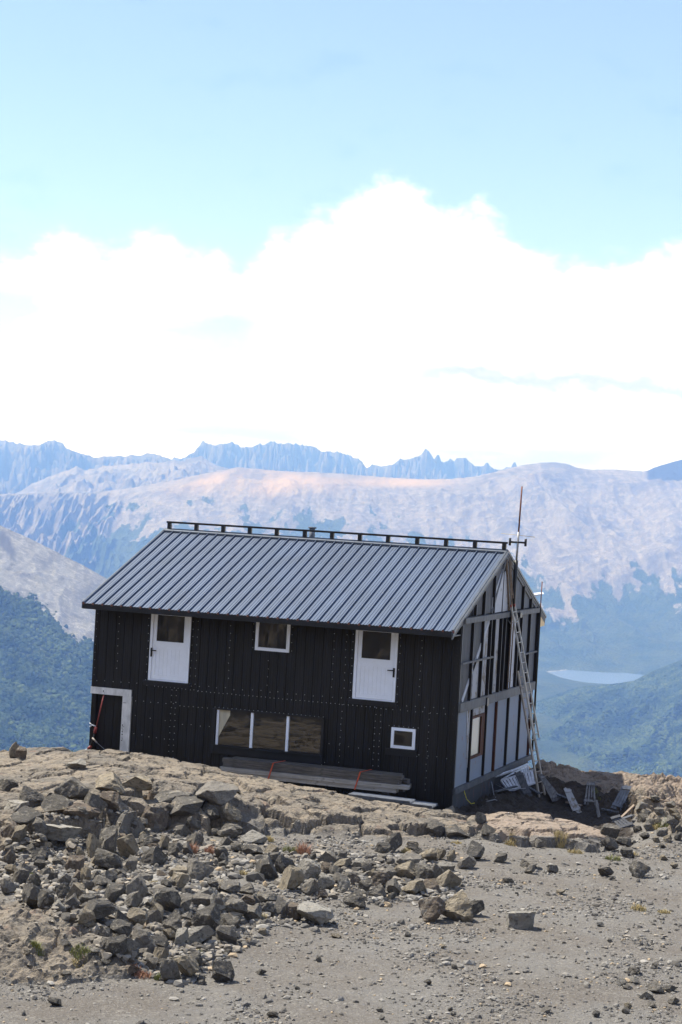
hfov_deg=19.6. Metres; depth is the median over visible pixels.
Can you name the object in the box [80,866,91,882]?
rock
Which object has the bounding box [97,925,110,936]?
rock
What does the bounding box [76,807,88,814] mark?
rock
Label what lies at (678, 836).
stone
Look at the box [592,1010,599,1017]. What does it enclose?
stone
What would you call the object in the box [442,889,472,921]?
rock
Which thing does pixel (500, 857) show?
rock
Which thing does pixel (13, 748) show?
rock
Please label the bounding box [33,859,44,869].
rock
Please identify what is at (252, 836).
rock
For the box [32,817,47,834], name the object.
rock
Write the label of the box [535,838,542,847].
rock
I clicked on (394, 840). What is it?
rock
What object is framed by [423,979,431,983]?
stone
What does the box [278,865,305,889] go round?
rock
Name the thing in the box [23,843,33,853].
rock
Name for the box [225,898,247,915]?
rock
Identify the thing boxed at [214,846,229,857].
rock
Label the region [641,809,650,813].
stone
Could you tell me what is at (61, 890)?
rock
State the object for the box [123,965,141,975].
rock
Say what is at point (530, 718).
extension ladder
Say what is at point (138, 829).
boulder
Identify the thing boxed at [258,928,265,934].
rock
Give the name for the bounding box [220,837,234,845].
rock
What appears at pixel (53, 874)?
rock
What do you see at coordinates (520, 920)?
rock
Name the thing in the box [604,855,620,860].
grass tuft
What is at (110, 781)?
boulder
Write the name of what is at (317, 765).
timber beam
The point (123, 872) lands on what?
rock
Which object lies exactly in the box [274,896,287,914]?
rock
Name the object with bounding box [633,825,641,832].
stone
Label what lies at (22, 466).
blue range
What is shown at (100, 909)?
rock
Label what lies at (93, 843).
rock
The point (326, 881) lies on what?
rock
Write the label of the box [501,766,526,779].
metal bar
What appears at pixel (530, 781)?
white slatted frame
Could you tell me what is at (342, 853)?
rock
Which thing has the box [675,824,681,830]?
stone
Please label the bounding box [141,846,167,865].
rock
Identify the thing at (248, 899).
rock
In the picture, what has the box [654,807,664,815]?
stone
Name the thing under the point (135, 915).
rock
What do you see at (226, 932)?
rock
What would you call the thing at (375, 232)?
sky
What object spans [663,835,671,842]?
stone
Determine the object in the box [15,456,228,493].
mountain
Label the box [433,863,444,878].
rock
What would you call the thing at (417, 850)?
rock
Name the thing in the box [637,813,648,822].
stone
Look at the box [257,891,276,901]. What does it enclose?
rock
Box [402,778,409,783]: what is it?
timber beam
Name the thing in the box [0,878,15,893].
rock
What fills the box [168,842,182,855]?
rock
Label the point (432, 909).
rock
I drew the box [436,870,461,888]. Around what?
rock
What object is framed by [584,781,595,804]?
slatted board
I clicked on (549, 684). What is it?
valley floor
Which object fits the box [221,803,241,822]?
boulder
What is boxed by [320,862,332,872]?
rock
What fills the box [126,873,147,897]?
rock
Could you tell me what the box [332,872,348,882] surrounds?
rock
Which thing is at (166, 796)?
boulder
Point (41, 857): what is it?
rock
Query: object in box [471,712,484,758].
window
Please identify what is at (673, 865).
stone
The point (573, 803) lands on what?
slatted board
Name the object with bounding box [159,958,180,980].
rock
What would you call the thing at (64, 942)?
stone
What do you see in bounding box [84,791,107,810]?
boulder
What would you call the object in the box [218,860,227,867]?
rock
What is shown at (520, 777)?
slatted board
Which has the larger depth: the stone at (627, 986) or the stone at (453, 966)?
the stone at (453, 966)
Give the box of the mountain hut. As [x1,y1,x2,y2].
[82,521,546,808]
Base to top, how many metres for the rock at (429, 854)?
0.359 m
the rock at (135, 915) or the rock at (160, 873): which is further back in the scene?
the rock at (160, 873)
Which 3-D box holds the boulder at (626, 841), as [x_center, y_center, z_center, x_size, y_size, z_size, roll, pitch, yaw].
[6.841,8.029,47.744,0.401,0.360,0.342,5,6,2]
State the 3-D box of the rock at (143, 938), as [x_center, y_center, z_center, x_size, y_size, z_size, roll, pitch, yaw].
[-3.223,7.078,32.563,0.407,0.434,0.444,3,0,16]
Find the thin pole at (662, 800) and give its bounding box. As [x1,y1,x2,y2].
[643,797,681,805]
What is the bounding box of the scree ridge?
[0,525,106,750]
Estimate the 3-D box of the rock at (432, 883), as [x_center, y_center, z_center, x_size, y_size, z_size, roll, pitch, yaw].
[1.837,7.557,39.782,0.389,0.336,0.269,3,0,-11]
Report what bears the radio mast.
attached to the mountain hut
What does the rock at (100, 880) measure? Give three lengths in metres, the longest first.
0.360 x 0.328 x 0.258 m
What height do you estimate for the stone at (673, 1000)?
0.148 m
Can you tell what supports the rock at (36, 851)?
on the ground
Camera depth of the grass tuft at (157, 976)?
31.20 m
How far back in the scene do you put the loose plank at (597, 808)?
51.93 m
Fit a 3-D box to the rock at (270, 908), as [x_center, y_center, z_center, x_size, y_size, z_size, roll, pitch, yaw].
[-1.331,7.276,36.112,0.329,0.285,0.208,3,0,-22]
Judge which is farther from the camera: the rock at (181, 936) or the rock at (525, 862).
the rock at (525, 862)
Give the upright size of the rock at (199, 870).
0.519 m
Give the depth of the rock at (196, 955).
31.91 m
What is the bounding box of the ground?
[0,747,681,1023]
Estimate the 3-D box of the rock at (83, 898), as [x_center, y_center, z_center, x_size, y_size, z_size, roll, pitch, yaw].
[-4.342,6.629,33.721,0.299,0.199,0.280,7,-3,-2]
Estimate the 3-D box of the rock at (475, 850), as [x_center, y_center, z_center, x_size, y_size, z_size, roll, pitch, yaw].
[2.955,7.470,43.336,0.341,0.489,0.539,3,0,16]
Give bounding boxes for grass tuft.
[30,939,43,956]
[69,942,89,961]
[70,958,83,968]
[131,963,152,978]
[154,972,160,980]
[190,842,200,853]
[203,845,214,853]
[266,834,274,841]
[282,846,296,852]
[294,840,313,854]
[505,833,516,845]
[554,830,567,847]
[568,849,583,853]
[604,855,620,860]
[631,902,645,911]
[655,817,668,829]
[657,909,670,913]
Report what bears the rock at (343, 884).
on the ground
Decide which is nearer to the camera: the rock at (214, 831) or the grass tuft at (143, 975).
the grass tuft at (143, 975)
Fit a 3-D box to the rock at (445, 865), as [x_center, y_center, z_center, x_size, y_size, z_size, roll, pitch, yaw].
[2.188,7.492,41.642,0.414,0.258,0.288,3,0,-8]
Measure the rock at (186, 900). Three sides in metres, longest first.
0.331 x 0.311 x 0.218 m
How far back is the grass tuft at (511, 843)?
45.48 m
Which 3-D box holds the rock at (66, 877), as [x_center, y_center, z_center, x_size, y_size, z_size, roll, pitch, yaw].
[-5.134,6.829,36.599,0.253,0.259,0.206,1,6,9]
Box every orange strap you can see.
[268,761,282,778]
[354,769,371,789]
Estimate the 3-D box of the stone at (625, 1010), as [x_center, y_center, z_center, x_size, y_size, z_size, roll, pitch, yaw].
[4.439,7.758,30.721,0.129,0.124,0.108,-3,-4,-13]
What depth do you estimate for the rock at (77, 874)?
37.12 m
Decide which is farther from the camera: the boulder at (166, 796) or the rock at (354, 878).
the boulder at (166, 796)
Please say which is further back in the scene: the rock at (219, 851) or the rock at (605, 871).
the rock at (605, 871)
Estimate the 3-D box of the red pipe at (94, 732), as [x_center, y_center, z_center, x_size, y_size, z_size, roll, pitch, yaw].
[-6.705,5.816,53.849,0.995,1.664,0.145,3,0,15]
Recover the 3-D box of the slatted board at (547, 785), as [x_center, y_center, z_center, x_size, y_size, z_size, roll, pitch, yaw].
[5.719,7.562,54.063,0.778,0.709,0.201,3,0,32]
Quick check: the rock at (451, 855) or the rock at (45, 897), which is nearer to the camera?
the rock at (45, 897)
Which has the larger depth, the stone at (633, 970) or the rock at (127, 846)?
the rock at (127, 846)
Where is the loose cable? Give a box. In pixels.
[486,782,525,801]
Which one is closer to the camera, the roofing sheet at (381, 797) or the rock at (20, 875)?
the rock at (20, 875)
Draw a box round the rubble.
[0,817,672,986]
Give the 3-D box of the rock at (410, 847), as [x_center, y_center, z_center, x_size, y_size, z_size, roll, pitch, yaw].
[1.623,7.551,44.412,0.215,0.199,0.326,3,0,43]
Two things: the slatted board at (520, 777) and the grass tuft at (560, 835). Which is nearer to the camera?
the grass tuft at (560, 835)
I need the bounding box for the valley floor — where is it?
[528,668,621,772]
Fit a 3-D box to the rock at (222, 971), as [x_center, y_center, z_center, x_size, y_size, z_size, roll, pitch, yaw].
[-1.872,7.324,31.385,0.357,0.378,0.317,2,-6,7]
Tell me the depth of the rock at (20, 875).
37.30 m
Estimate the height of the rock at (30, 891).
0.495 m
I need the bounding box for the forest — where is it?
[0,585,681,776]
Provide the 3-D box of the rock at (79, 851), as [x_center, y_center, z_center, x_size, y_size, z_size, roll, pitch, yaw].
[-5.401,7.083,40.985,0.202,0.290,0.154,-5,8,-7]
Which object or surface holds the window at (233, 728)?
in the mountain hut
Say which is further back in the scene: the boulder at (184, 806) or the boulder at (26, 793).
the boulder at (184, 806)
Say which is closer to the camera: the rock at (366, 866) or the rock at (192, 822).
the rock at (366, 866)
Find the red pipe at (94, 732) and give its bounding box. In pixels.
[85,695,104,749]
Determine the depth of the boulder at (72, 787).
44.44 m
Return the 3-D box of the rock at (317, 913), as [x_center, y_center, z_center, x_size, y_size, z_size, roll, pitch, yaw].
[-0.483,7.393,36.231,0.719,0.397,0.630,11,-5,-13]
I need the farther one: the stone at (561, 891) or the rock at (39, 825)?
the rock at (39, 825)
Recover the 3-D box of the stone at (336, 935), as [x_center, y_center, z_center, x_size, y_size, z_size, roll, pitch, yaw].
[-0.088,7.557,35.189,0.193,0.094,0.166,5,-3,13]
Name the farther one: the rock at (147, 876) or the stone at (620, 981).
the rock at (147, 876)
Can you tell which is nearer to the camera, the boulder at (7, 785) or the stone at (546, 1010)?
the stone at (546, 1010)
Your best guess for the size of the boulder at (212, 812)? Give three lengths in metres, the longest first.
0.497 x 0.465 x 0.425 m
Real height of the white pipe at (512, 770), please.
0.344 m
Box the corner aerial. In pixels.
[532,582,543,749]
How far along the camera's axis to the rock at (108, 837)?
41.47 m
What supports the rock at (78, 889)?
on the ground
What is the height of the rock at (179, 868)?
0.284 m
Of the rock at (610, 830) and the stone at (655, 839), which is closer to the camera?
the rock at (610, 830)
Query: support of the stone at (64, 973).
on the ground
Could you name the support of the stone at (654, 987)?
on the ground
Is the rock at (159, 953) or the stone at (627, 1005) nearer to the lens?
the stone at (627, 1005)
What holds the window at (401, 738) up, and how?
in the mountain hut
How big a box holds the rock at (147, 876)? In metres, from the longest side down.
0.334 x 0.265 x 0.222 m
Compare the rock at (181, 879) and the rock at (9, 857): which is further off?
the rock at (9, 857)
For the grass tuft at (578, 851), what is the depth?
45.10 m
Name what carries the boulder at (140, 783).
on the ground
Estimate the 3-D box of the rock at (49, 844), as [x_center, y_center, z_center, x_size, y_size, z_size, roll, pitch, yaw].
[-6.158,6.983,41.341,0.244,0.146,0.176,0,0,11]
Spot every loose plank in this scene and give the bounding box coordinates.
[494,786,517,791]
[528,786,540,793]
[594,800,599,816]
[601,808,618,812]
[612,814,633,822]
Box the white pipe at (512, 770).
[495,763,527,777]
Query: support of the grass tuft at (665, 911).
on the ground
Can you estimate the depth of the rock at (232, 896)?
35.56 m
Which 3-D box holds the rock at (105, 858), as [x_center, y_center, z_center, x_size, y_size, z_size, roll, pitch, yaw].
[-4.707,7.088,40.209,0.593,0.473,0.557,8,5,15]
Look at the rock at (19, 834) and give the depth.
41.28 m
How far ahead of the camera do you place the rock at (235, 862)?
41.08 m
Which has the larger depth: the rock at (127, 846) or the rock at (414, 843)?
the rock at (414, 843)
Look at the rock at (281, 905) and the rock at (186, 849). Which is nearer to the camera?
the rock at (281, 905)
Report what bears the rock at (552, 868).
on the ground
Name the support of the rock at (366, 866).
on the ground
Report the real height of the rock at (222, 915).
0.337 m
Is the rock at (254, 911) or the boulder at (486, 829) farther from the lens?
the boulder at (486, 829)
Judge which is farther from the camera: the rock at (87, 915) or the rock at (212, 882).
the rock at (212, 882)
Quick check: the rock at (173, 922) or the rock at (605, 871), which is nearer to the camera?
the rock at (173, 922)
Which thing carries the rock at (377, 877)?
on the ground
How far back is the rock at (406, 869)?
40.76 m
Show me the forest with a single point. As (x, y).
(19, 693)
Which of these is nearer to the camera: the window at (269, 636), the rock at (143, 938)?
the rock at (143, 938)
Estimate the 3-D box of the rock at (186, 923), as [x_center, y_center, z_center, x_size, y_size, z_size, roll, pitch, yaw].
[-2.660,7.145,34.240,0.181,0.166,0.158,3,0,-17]
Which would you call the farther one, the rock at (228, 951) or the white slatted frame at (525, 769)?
the white slatted frame at (525, 769)
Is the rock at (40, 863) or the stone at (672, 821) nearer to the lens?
the rock at (40, 863)
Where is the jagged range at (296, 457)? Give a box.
[172,441,516,478]
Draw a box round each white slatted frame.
[500,769,535,790]
[521,763,528,771]
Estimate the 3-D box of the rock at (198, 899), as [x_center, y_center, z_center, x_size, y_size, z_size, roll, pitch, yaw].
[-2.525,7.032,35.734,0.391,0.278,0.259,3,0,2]
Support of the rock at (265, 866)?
on the ground
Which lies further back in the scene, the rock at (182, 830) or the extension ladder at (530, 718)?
the extension ladder at (530, 718)
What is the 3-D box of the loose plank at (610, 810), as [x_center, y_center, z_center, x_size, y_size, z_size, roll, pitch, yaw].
[7.144,7.929,52.413,0.467,0.079,0.101,3,0,19]
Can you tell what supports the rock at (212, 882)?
on the rock
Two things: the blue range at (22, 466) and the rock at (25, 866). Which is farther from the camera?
the blue range at (22, 466)
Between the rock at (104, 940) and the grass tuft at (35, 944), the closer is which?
the grass tuft at (35, 944)
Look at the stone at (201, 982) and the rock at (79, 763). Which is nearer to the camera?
the stone at (201, 982)
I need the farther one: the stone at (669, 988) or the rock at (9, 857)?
the rock at (9, 857)
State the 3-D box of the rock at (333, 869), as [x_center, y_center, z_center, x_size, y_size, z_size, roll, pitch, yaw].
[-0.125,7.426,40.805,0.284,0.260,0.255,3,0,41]
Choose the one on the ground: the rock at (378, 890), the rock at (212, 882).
the rock at (378, 890)
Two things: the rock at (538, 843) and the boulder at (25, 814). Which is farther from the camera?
the rock at (538, 843)
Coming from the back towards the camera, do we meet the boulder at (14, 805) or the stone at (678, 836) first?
the stone at (678, 836)
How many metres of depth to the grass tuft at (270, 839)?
44.33 m
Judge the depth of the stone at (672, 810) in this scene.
49.49 m
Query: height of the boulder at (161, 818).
0.615 m
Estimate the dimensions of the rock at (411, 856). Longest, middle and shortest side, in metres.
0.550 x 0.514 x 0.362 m
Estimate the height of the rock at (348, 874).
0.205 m
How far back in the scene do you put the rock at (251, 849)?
42.31 m
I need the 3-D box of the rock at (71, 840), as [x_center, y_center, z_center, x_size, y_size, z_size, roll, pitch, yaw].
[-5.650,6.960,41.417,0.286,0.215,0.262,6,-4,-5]
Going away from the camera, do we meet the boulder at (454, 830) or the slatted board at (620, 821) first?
the boulder at (454, 830)
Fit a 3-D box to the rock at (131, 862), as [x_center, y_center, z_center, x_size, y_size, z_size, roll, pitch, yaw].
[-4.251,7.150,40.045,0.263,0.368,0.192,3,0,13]
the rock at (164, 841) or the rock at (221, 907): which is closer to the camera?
the rock at (221, 907)
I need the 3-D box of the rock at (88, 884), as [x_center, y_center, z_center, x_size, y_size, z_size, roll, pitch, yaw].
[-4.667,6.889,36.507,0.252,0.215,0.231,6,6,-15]
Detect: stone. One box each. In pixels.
[24,949,30,954]
[47,997,61,1005]
[60,939,69,945]
[60,970,71,975]
[90,948,99,952]
[101,958,109,964]
[198,980,206,984]
[256,969,266,974]
[266,1010,278,1016]
[316,955,321,961]
[331,933,341,937]
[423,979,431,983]
[451,963,457,968]
[503,877,513,882]
[541,1007,551,1013]
[556,889,565,894]
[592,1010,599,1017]
[616,978,626,984]
[621,1007,629,1013]
[622,984,630,989]
[624,1002,631,1008]
[628,966,639,974]
[630,977,639,982]
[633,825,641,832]
[635,801,646,810]
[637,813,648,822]
[639,832,649,838]
[639,991,652,999]
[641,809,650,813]
[643,821,653,830]
[646,818,654,824]
[646,982,664,993]
[647,1001,656,1007]
[649,795,659,802]
[652,836,659,842]
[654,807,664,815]
[654,818,661,824]
[656,827,667,836]
[659,854,667,859]
[660,817,668,825]
[662,985,677,992]
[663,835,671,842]
[665,801,674,807]
[666,815,678,826]
[667,996,679,1004]
[668,808,679,814]
[670,862,677,868]
[671,813,680,819]
[674,832,681,840]
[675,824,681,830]
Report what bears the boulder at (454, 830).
on the ground
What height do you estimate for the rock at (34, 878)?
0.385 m
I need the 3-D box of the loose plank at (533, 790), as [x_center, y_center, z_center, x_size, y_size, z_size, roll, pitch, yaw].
[5.279,7.652,54.438,0.100,0.123,0.958,3,0,-20]
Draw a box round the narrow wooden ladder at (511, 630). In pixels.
[507,558,513,688]
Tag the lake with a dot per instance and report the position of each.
(597, 677)
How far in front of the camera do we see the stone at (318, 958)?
33.13 m
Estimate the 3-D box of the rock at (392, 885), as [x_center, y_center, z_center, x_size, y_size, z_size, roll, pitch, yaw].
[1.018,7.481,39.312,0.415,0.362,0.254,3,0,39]
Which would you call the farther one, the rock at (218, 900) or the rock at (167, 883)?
the rock at (167, 883)
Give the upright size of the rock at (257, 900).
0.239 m
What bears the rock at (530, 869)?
on the ground
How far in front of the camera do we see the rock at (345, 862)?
41.59 m
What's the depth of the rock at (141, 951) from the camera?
32.30 m
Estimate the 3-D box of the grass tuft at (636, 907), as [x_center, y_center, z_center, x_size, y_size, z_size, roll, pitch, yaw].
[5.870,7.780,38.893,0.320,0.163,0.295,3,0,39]
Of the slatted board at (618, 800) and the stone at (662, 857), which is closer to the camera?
the stone at (662, 857)
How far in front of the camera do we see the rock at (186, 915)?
34.70 m
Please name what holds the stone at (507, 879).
on the ground
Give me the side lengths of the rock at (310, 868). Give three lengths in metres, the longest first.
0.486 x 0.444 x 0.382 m
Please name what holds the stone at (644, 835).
on the ground
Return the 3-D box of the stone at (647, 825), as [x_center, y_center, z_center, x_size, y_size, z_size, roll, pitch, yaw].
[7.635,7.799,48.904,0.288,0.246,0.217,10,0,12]
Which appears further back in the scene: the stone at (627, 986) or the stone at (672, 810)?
the stone at (672, 810)
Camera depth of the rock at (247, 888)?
37.79 m
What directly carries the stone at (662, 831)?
on the ground
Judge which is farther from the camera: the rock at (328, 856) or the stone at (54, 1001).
the rock at (328, 856)
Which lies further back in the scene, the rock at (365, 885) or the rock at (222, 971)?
the rock at (365, 885)
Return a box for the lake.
[549,670,643,683]
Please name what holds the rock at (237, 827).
on the ground
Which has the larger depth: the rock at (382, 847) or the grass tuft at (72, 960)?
the rock at (382, 847)
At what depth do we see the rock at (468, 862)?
42.23 m
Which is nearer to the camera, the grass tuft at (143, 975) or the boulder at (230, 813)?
the grass tuft at (143, 975)
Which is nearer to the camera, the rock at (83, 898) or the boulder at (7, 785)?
the rock at (83, 898)
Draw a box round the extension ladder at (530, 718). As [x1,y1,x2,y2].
[510,604,545,797]
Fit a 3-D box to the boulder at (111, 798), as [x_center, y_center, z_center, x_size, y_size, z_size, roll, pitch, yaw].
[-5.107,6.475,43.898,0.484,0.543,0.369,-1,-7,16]
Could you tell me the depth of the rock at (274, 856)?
41.62 m
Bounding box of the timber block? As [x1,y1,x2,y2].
[381,792,396,796]
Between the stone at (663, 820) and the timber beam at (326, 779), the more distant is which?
the timber beam at (326, 779)
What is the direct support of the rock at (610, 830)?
on the ground
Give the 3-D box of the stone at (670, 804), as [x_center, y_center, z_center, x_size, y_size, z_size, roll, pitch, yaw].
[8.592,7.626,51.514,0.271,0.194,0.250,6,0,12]
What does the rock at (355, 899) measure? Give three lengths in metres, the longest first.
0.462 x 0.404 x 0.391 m
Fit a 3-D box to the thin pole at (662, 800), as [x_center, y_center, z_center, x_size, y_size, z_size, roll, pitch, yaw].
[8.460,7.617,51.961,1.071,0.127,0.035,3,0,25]
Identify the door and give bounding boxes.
[148,614,191,682]
[352,630,398,701]
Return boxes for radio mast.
[501,486,531,617]
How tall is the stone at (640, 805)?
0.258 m
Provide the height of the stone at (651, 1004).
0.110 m
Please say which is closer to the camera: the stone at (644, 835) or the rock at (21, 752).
the stone at (644, 835)
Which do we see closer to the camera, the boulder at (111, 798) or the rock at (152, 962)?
the rock at (152, 962)
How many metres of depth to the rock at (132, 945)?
31.67 m
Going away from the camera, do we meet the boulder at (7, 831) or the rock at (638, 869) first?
the boulder at (7, 831)
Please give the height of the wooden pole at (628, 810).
0.470 m
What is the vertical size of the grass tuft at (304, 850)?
0.347 m
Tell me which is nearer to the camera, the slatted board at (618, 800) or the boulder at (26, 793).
the boulder at (26, 793)
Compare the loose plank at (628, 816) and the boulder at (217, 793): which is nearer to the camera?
the boulder at (217, 793)
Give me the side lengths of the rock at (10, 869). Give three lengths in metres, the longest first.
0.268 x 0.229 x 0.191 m
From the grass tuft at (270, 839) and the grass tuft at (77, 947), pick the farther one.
the grass tuft at (270, 839)
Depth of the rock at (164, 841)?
42.50 m
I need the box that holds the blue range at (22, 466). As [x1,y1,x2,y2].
[0,440,176,493]
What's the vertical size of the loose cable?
0.421 m
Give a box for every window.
[215,709,321,754]
[255,622,290,652]
[390,727,415,749]
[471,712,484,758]
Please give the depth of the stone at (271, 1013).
29.24 m
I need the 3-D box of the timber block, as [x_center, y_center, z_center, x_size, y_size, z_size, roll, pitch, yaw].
[1.212,7.361,50.121,0.240,0.547,0.620,3,0,19]
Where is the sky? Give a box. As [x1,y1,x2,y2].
[0,0,681,470]
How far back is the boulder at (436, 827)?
46.07 m
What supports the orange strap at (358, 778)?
attached to the timber beam at (317, 765)
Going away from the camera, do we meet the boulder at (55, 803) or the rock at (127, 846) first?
the rock at (127, 846)
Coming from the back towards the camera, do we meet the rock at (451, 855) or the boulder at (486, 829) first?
the boulder at (486, 829)
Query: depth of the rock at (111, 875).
36.76 m
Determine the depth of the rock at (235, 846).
42.66 m
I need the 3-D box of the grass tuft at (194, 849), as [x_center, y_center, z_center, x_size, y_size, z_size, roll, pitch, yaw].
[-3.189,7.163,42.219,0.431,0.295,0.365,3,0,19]
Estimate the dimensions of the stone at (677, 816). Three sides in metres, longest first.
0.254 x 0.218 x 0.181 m
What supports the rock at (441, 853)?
on the ground
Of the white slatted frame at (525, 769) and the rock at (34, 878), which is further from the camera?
the white slatted frame at (525, 769)
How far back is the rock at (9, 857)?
39.88 m
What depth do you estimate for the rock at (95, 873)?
37.24 m
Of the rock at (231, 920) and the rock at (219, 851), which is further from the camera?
the rock at (219, 851)
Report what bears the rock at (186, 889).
on the ground
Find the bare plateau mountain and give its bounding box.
[0,460,681,674]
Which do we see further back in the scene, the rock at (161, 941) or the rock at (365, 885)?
the rock at (365, 885)
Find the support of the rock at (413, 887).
on the ground
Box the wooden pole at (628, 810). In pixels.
[621,804,634,816]
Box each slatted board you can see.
[514,771,531,796]
[539,774,560,801]
[564,787,581,812]
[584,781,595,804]
[610,814,634,827]
[611,785,630,809]
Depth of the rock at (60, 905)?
32.93 m
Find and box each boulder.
[0,779,18,791]
[0,821,16,837]
[4,800,28,811]
[10,805,43,824]
[19,785,43,802]
[41,793,73,813]
[54,776,88,798]
[63,802,100,818]
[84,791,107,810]
[95,772,123,793]
[100,791,119,812]
[122,775,151,790]
[131,816,144,836]
[141,805,168,831]
[153,790,195,802]
[169,796,204,816]
[196,781,237,805]
[202,806,219,821]
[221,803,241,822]
[426,820,444,836]
[443,824,469,837]
[475,812,486,823]
[481,823,495,835]
[616,837,631,846]
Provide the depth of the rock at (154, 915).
33.87 m
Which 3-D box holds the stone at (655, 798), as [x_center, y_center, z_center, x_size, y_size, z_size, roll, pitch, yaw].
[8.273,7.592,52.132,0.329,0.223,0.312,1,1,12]
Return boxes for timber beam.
[219,766,409,789]
[222,757,403,780]
[223,762,401,784]
[227,771,398,792]
[232,756,402,774]
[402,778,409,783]
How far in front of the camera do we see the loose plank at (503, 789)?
53.93 m
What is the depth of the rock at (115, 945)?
31.50 m
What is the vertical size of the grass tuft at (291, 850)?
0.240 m
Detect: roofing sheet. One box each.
[347,792,415,802]
[359,797,437,808]
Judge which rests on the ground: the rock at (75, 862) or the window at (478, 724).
the rock at (75, 862)
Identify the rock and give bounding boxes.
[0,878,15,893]
[3,849,15,864]
[4,864,15,873]
[9,742,18,757]
[11,824,26,841]
[11,867,28,883]
[15,746,26,758]
[18,862,32,872]
[22,883,39,907]
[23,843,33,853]
[27,873,40,886]
[31,847,47,859]
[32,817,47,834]
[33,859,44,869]
[34,855,45,866]
[37,889,53,908]
[40,867,50,874]
[45,842,52,847]
[46,824,81,840]
[47,869,57,879]
[51,899,65,912]
[52,856,65,865]
[55,884,69,897]
[57,873,71,884]
[65,759,85,768]
[65,838,77,848]
[65,855,84,870]
[65,893,79,908]
[66,882,85,898]
[73,869,80,879]
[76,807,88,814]
[76,847,85,855]
[78,894,95,903]
[78,899,117,920]
[78,908,95,923]
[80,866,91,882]
[83,879,93,888]
[84,921,95,926]
[86,833,100,857]
[91,870,100,879]
[93,875,111,885]
[94,848,123,868]
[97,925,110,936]
[99,825,117,853]
[101,936,108,945]
[104,882,125,901]
[105,870,117,881]
[105,935,126,956]
[110,919,132,936]
[114,910,126,919]
[116,834,139,857]
[117,870,126,877]
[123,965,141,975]
[124,891,142,907]
[125,855,137,871]
[125,937,138,954]
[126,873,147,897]
[127,907,147,925]
[130,821,136,827]
[132,927,156,951]
[137,872,152,880]
[138,948,152,956]
[139,833,159,845]
[140,817,147,824]
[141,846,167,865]
[146,910,161,924]
[146,957,158,969]
[147,843,158,846]
[148,903,163,923]
[151,935,168,947]
[152,887,180,912]
[153,947,168,963]
[157,870,166,875]
[159,835,169,848]
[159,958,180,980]
[161,880,171,886]
[162,912,181,931]
[162,929,175,938]
[165,803,173,811]
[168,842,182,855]
[168,865,187,876]
[171,871,188,887]
[173,825,190,836]
[174,927,188,944]
[174,955,199,976]
[180,893,192,911]
[181,912,190,919]
[182,842,192,853]
[182,886,192,894]
[183,920,191,926]
[186,816,200,828]
[187,859,213,880]
[188,925,213,943]
[188,951,202,966]
[190,903,220,930]
[191,831,203,845]
[192,893,210,906]
[197,887,216,894]
[207,878,217,887]
[210,893,225,910]
[211,828,218,835]
[212,961,234,981]
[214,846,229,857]
[214,895,223,904]
[216,925,236,944]
[217,826,241,837]
[218,852,227,861]
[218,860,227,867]
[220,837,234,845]
[220,880,240,893]
[220,913,239,926]
[221,823,243,837]
[223,916,240,928]
[223,949,231,953]
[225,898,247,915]
[226,895,240,912]
[228,860,239,865]
[230,843,241,850]
[239,882,254,894]
[240,829,267,842]
[241,845,262,854]
[241,894,255,905]
[243,903,261,919]
[252,893,259,903]
[255,853,278,879]
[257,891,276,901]
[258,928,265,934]
[262,901,276,916]
[264,843,278,852]
[270,852,279,863]
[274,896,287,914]
[275,855,295,873]
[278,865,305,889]
[286,902,301,920]
[296,901,333,924]
[298,859,320,878]
[301,878,320,895]
[308,853,315,859]
[317,850,336,862]
[317,873,334,889]
[318,890,327,897]
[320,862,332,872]
[329,865,343,873]
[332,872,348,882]
[333,858,351,866]
[338,850,346,857]
[338,878,349,892]
[342,889,365,908]
[345,871,352,878]
[350,874,359,884]
[353,859,364,866]
[358,879,371,890]
[361,862,372,871]
[365,859,375,865]
[368,868,379,875]
[369,883,386,897]
[371,871,389,885]
[374,842,390,853]
[377,853,386,859]
[383,866,397,878]
[385,832,401,850]
[385,878,402,894]
[387,892,396,899]
[394,860,414,878]
[396,851,421,863]
[402,880,425,894]
[406,841,418,846]
[406,844,415,849]
[412,846,422,853]
[414,862,434,878]
[418,897,445,922]
[419,848,436,860]
[423,878,440,892]
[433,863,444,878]
[436,848,445,859]
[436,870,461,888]
[437,861,454,870]
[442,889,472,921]
[447,850,455,861]
[457,854,476,868]
[467,840,484,858]
[470,900,484,915]
[493,853,506,862]
[506,910,535,929]
[520,858,538,867]
[524,864,535,873]
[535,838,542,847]
[547,865,558,872]
[598,866,613,875]
[600,823,619,838]
[600,837,618,850]
[620,846,633,857]
[629,861,650,878]
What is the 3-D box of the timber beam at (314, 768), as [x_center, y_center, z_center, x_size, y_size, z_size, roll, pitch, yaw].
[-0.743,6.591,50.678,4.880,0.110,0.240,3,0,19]
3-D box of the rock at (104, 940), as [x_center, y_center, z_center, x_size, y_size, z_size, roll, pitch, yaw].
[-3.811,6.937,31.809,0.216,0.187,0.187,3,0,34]
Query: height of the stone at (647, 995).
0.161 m

